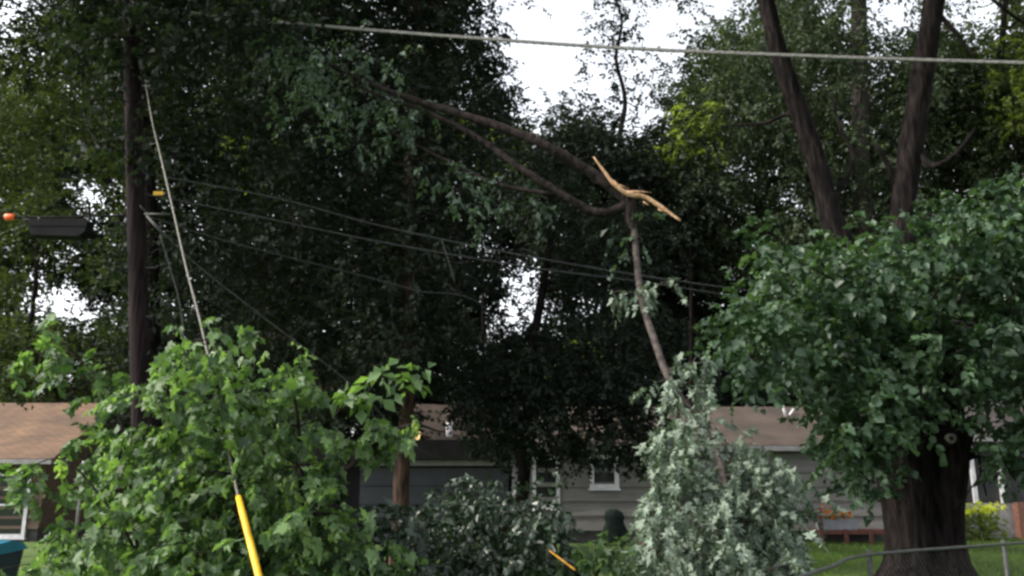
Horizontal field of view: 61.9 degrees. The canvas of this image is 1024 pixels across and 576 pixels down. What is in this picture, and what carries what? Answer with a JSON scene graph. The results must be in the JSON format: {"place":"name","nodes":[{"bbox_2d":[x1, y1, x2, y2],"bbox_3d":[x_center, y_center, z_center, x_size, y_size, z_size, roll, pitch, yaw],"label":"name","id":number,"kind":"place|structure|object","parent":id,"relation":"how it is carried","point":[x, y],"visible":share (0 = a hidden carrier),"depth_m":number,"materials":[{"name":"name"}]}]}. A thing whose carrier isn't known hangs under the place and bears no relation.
{"place":"outdoors","nodes":[
{"label":"outdoors","id":0,"kind":"place"},
{"bbox_2d":[0,0,1023,484],"label":"sky","id":1,"kind":"structure","parent":0,"point":[552,68],"materials":[{"name":"white"}]},
{"bbox_2d":[17,493,1021,575],"bbox_3d":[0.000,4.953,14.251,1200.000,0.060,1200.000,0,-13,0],"label":"lawn","id":2,"kind":"structure","parent":0,"point":[29,555],"depth_m":20.59,"materials":[{"name":"green plant"}]},
{"bbox_2d":[0,540,27,575],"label":"wheeled bin","id":3,"kind":"object","parent":2,"relation":"on","point":[11,552],"visible":1,"depth_m":8.96,"materials":[{"name":"teal plastic"}]},
{"bbox_2d":[0,45,125,402],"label":"background tree","id":4,"kind":"object","parent":2,"relation":"on","point":[13,267],"visible":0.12,"depth_m":44.04,"materials":[{"name":"green plant"}]},
{"bbox_2d":[0,78,129,402],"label":"olive green tree","id":5,"kind":"object","parent":2,"relation":"on","point":[16,347],"visible":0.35,"depth_m":35.95,"materials":[{"name":"green plant"}]},
{"bbox_2d":[0,298,129,413],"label":"understory tree","id":6,"kind":"object","parent":2,"relation":"on","point":[65,345],"visible":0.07,"depth_m":37.16,"materials":[{"name":"green plant"}]},
{"bbox_2d":[0,403,130,541],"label":"brown house","id":7,"kind":"structure","parent":2,"relation":"on","point":[39,432],"depth_m":26.46,"materials":[{"name":"beige"}]},
{"bbox_2d":[0,473,31,539],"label":"window","id":8,"kind":"structure","parent":7,"relation":"in","point":[5,534],"depth_m":25.06,"materials":[{"name":"white"}]},
{"bbox_2d":[0,3,193,410],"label":"olive green tree","id":9,"kind":"object","parent":2,"relation":"on","point":[51,120],"visible":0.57,"depth_m":20.30,"materials":[{"name":"green plant"}]},
{"bbox_2d":[0,313,224,575],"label":"fallen maple branch","id":10,"kind":"object","parent":2,"relation":"on","point":[123,535],"visible":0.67,"depth_m":6.82,"materials":[{"name":"green plant"}]},
{"bbox_2d":[94,0,169,555],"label":"utility pole","id":11,"kind":"object","parent":2,"relation":"on","point":[139,335],"visible":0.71,"depth_m":11.32,"materials":[{"name":"brown wood"}]},
{"bbox_2d":[0,215,126,218],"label":"messenger wire","id":12,"kind":"object","parent":11,"relation":"attached to","point":[91,216],"visible":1,"depth_m":11.40,"materials":[{"name":"black metal"}]},
{"bbox_2d":[4,214,14,219],"bbox_3d":[-6.703,-0.946,11.385,0.120,0.084,0.084,0,-13,0],"label":"cable marker","id":13,"kind":"object","parent":12,"relation":"attached to","point":[8,216],"visible":1,"depth_m":11.35,"materials":[{"name":"orange plastic"}]},
{"bbox_2d":[23,217,94,239],"bbox_3d":[-6.061,-0.803,11.348,0.913,0.292,0.206,0,-13,0],"label":"splice case","id":14,"kind":"object","parent":12,"relation":"hanging from","point":[69,229],"visible":1,"depth_m":11.26,"materials":[{"name":"black plastic"}]},
{"bbox_2d":[160,235,186,369],"bbox_3d":[-4.421,0.194,11.139,0.517,1.848,0.028,1,-13,-2],"label":"side wire","id":15,"kind":"object","parent":11,"relation":"hanging from","point":[176,289],"visible":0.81,"depth_m":11.18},
{"bbox_2d":[144,79,262,575],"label":"guy wire","id":16,"kind":"object","parent":11,"relation":"attached to","point":[249,541],"visible":0.91,"depth_m":6.15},
{"bbox_2d":[139,205,479,458],"bbox_3d":[-1.993,1.890,17.485,2.013,3.138,14.306,-4,-14,16],"label":"service drop","id":17,"kind":"object","parent":11,"relation":"attached to","point":[143,209],"visible":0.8,"depth_m":12.22,"materials":[{"name":"black rubber"}]},
{"bbox_2d":[152,217,525,374],"bbox_3d":[-0.821,1.620,17.606,2.373,2.398,15.340,-6,-14,23],"label":"overhead cable","id":18,"kind":"object","parent":11,"relation":"attached to","point":[331,268],"visible":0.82,"depth_m":13.32,"materials":[{"name":"black rubber"}]},
{"bbox_2d":[144,173,993,325],"bbox_3d":[3.295,-0.214,14.429,17.898,1.450,0.571,4,-14,-17],"label":"overhead cable","id":19,"kind":"object","parent":11,"relation":"attached to","point":[445,239],"visible":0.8,"depth_m":13.26,"materials":[{"name":"black rubber"}]},
{"bbox_2d":[145,193,1018,333],"bbox_3d":[3.326,-0.013,14.382,17.806,1.248,0.569,4,-14,-18],"label":"overhead cable","id":20,"kind":"object","parent":11,"relation":"attached to","point":[425,249],"visible":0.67,"depth_m":13.13,"materials":[{"name":"black rubber"}]},
{"bbox_2d":[166,9,1023,64],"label":"overhead cable","id":21,"kind":"object","parent":11,"relation":"attached to","point":[818,56],"visible":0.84,"depth_m":10.90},
{"bbox_2d":[9,0,323,462],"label":"background tree","id":22,"kind":"object","parent":2,"relation":"on","point":[189,188],"visible":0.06,"depth_m":42.10,"materials":[{"name":"green plant"}]},
{"bbox_2d":[0,0,354,496],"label":"oak tree","id":23,"kind":"object","parent":2,"relation":"on","point":[156,51],"visible":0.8,"depth_m":15.90,"materials":[{"name":"green plant"}]},
{"bbox_2d":[220,135,275,376],"bbox_3d":[-12.029,1.233,36.465,2.662,17.502,3.496,-11,-17,39],"label":"lime green tree","id":24,"kind":"object","parent":2,"relation":"on","point":[243,147],"visible":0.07,"depth_m":37.76,"materials":[{"name":"green plant"}]},
{"bbox_2d":[76,294,445,509],"bbox_3d":[-8.818,4.394,30.855,12.889,8.630,6.047,0,-13,0],"label":"understory tree","id":25,"kind":"object","parent":2,"relation":"on","point":[349,423],"visible":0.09,"depth_m":30.31,"materials":[{"name":"green plant"}]},
{"bbox_2d":[82,317,442,575],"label":"fallen maple branch","id":26,"kind":"object","parent":2,"relation":"on","point":[301,516],"visible":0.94,"depth_m":6.42,"materials":[{"name":"green plant"}]},
{"bbox_2d":[329,358,435,424],"bbox_3d":[-0.961,0.758,6.268,0.796,0.492,0.402,0,-13,0],"label":"leafy sprig","id":27,"kind":"object","parent":26,"relation":"on","point":[352,400],"visible":1,"depth_m":6.27,"materials":[{"name":"green plant"}]},
{"bbox_2d":[177,0,496,439],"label":"background tree","id":28,"kind":"object","parent":2,"relation":"on","point":[236,201],"visible":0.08,"depth_m":39.74,"materials":[{"name":"green plant"}]},
{"bbox_2d":[171,0,542,565],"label":"oak tree","id":29,"kind":"object","parent":2,"relation":"on","point":[419,313],"visible":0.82,"depth_m":17.95,"materials":[{"name":"green plant"}]},
{"bbox_2d":[316,481,444,575],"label":"fallen branch","id":30,"kind":"object","parent":2,"relation":"on","point":[391,511],"visible":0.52,"depth_m":7.18,"materials":[{"name":"green plant"}]},
{"bbox_2d":[308,440,518,541],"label":"garage","id":31,"kind":"structure","parent":2,"relation":"on","point":[427,471],"depth_m":24.42,"materials":[{"name":"grey wood"}]},
{"bbox_2d":[359,468,508,541],"bbox_3d":[-2.225,6.187,24.352,4.250,2.060,0.140,0,-13,0],"label":"garage door","id":32,"kind":"structure","parent":31,"relation":"in","point":[379,484],"depth_m":24.41,"materials":[{"name":"grey"}]},
{"bbox_2d":[352,34,551,439],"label":"background tree","id":33,"kind":"object","parent":2,"relation":"on","point":[488,300],"visible":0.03,"depth_m":46.55,"materials":[{"name":"green plant"}]},
{"bbox_2d":[414,404,506,439],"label":"yellow house","id":34,"kind":"structure","parent":2,"relation":"on","point":[434,424],"depth_m":33.79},
{"bbox_2d":[376,470,584,575],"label":"fallen branch","id":35,"kind":"object","parent":2,"relation":"on","point":[491,555],"visible":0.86,"depth_m":7.80,"materials":[{"name":"green plant"}]},
{"bbox_2d":[460,119,538,409],"bbox_3d":[-0.477,1.050,37.082,3.894,18.032,3.647,-5,-14,21],"label":"lime green tree","id":36,"kind":"object","parent":2,"relation":"on","point":[483,314],"visible":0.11,"depth_m":37.12,"materials":[{"name":"green plant"}]},
{"bbox_2d":[243,1,849,575],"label":"snapped tree","id":37,"kind":"object","parent":2,"relation":"on","point":[741,529],"visible":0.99,"depth_m":8.17,"materials":[{"name":"green plant"}]},
{"bbox_2d":[415,138,703,562],"bbox_3d":[1.086,1.152,19.313,6.636,9.752,5.436,0,-13,0],"label":"oak tree","id":38,"kind":"object","parent":2,"relation":"on","point":[533,387],"visible":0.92,"depth_m":18.23,"materials":[{"name":"green plant"}]},
{"bbox_2d":[544,338,602,380],"bbox_3d":[2.274,5.633,33.512,3.288,7.407,2.514,4,-13,-15],"label":"lime green tree","id":39,"kind":"object","parent":2,"relation":"on","point":[583,347],"visible":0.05,"depth_m":33.82,"materials":[{"name":"green plant"}]},
{"bbox_2d":[522,530,663,575],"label":"fallen branch","id":40,"kind":"object","parent":2,"relation":"on","point":[608,559],"visible":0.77,"depth_m":7.68,"materials":[{"name":"green plant"}]},
{"bbox_2d":[549,550,575,570],"bbox_3d":[0.406,2.199,6.892,0.014,0.136,0.358,8,-15,-31],"label":"broken branch end","id":41,"kind":"object","parent":40,"relation":"attached to","point":[562,560],"visible":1,"depth_m":6.88,"materials":[{"name":"wood"}]},
{"bbox_2d":[430,300,765,463],"bbox_3d":[3.427,5.149,35.747,14.964,9.356,6.366,0,-13,0],"label":"understory tree","id":42,"kind":"object","parent":2,"relation":"on","point":[719,394],"visible":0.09,"depth_m":35.63,"materials":[{"name":"green plant"}]},
{"bbox_2d":[473,96,749,406],"bbox_3d":[4.682,0.647,41.062,14.458,20.866,10.041,0,-13,0],"label":"background tree","id":43,"kind":"object","parent":2,"relation":"on","point":[554,322],"visible":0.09,"depth_m":39.39,"materials":[{"name":"green plant"}]},
{"bbox_2d":[601,509,627,544],"bbox_3d":[2.808,6.541,23.331,0.768,0.950,0.512,0,-13,0],"label":"covered barbecue","id":44,"kind":"object","parent":2,"relation":"on","point":[614,525],"visible":0.77,"depth_m":23.20,"materials":[{"name":"black fabric"}]},
{"bbox_2d":[489,0,740,401],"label":"sparse tree","id":45,"kind":"object","parent":2,"relation":"on","point":[644,173],"visible":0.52,"depth_m":35.55,"materials":[{"name":"green plant"}]},
{"bbox_2d":[643,87,737,406],"bbox_3d":[7.467,0.373,34.049,3.431,18.013,4.343,-7,-15,26],"label":"lime green tree","id":46,"kind":"object","parent":2,"relation":"on","point":[696,133],"visible":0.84,"depth_m":34.66,"materials":[{"name":"green plant"}]},
{"bbox_2d":[517,406,884,543],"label":"grey house","id":47,"kind":"structure","parent":2,"relation":"on","point":[585,502],"depth_m":24.33,"materials":[{"name":"grey wood"}]},
{"bbox_2d":[532,456,561,509],"bbox_3d":[0.970,5.566,24.332,0.860,1.500,0.120,0,-13,0],"label":"window","id":48,"kind":"structure","parent":47,"relation":"in","point":[540,490],"depth_m":24.32,"materials":[{"name":"white"}]},
{"bbox_2d":[588,455,620,489],"bbox_3d":[2.635,5.274,24.399,0.910,1.000,0.120,0,-13,0],"label":"window","id":49,"kind":"structure","parent":47,"relation":"in","point":[611,476],"depth_m":24.35,"materials":[{"name":"white"}]},
{"bbox_2d":[633,0,904,406],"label":"background tree","id":50,"kind":"object","parent":2,"relation":"on","point":[721,31],"visible":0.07,"depth_m":42.93,"materials":[{"name":"green plant"}]},
{"bbox_2d":[646,0,965,313],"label":"ash tree","id":51,"kind":"object","parent":2,"relation":"on","point":[861,183],"visible":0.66,"depth_m":36.38,"materials":[{"name":"green plant"}]},
{"bbox_2d":[808,508,884,545],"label":"deck","id":52,"kind":"structure","parent":2,"relation":"on","point":[847,532],"depth_m":23.07,"materials":[{"name":"brown wood"}]},
{"bbox_2d":[815,501,858,529],"bbox_3d":[8.984,6.290,23.651,1.170,0.782,0.644,0,-13,0],"label":"flower box","id":53,"kind":"object","parent":52,"relation":"on","point":[834,523],"visible":0.8,"depth_m":23.49,"materials":[{"name":"grey"}]},
{"bbox_2d":[673,0,1023,575],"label":"thick tree","id":54,"kind":"object","parent":2,"relation":"on","point":[913,432],"visible":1,"depth_m":11.94,"materials":[{"name":"green plant"}]},
{"bbox_2d":[696,296,1023,406],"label":"understory tree","id":55,"kind":"object","parent":2,"relation":"on","point":[766,398],"depth_m":37.32,"materials":[{"name":"green plant"}]},
{"bbox_2d":[778,540,1023,575],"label":"chain link fence","id":56,"kind":"object","parent":2,"relation":"on","point":[869,554],"visible":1,"depth_m":8.03,"materials":[{"name":"grey metal"}]},
{"bbox_2d":[847,0,1023,400],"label":"background tree","id":57,"kind":"object","parent":2,"relation":"on","point":[1016,32],"visible":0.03,"depth_m":40.71,"materials":[{"name":"green plant"}]},
{"bbox_2d":[856,402,1023,538],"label":"porch house","id":58,"kind":"structure","parent":2,"relation":"on","point":[1013,514],"depth_m":26.30,"materials":[{"name":"white"}]},
{"bbox_2d":[891,0,1023,401],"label":"ash tree","id":59,"kind":"object","parent":2,"relation":"on","point":[993,156],"visible":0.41,"depth_m":37.84,"materials":[{"name":"green plant"}]},
{"bbox_2d":[965,510,980,540],"bbox_3d":[12.872,6.880,24.847,1.296,1.279,1.106,0,-13,0],"label":"clipped hedge","id":60,"kind":"object","parent":2,"relation":"on","point":[967,512],"visible":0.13,"depth_m":24.57,"materials":[{"name":"green plant"}]},
{"bbox_2d":[965,499,1008,542],"bbox_3d":[13.728,6.848,24.831,1.227,1.369,1.217,0,-13,0],"label":"clipped hedge","id":61,"kind":"object","parent":2,"relation":"on","point":[982,518],"visible":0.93,"depth_m":24.66,"materials":[{"name":"green plant"}]},
{"bbox_2d":[965,34,1023,382],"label":"lime green tree","id":62,"kind":"object","parent":2,"relation":"on","point":[1012,78],"visible":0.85,"depth_m":36.40,"materials":[{"name":"green plant"}]},
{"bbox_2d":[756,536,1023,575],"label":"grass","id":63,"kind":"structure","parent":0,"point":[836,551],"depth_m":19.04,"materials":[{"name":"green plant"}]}
]}

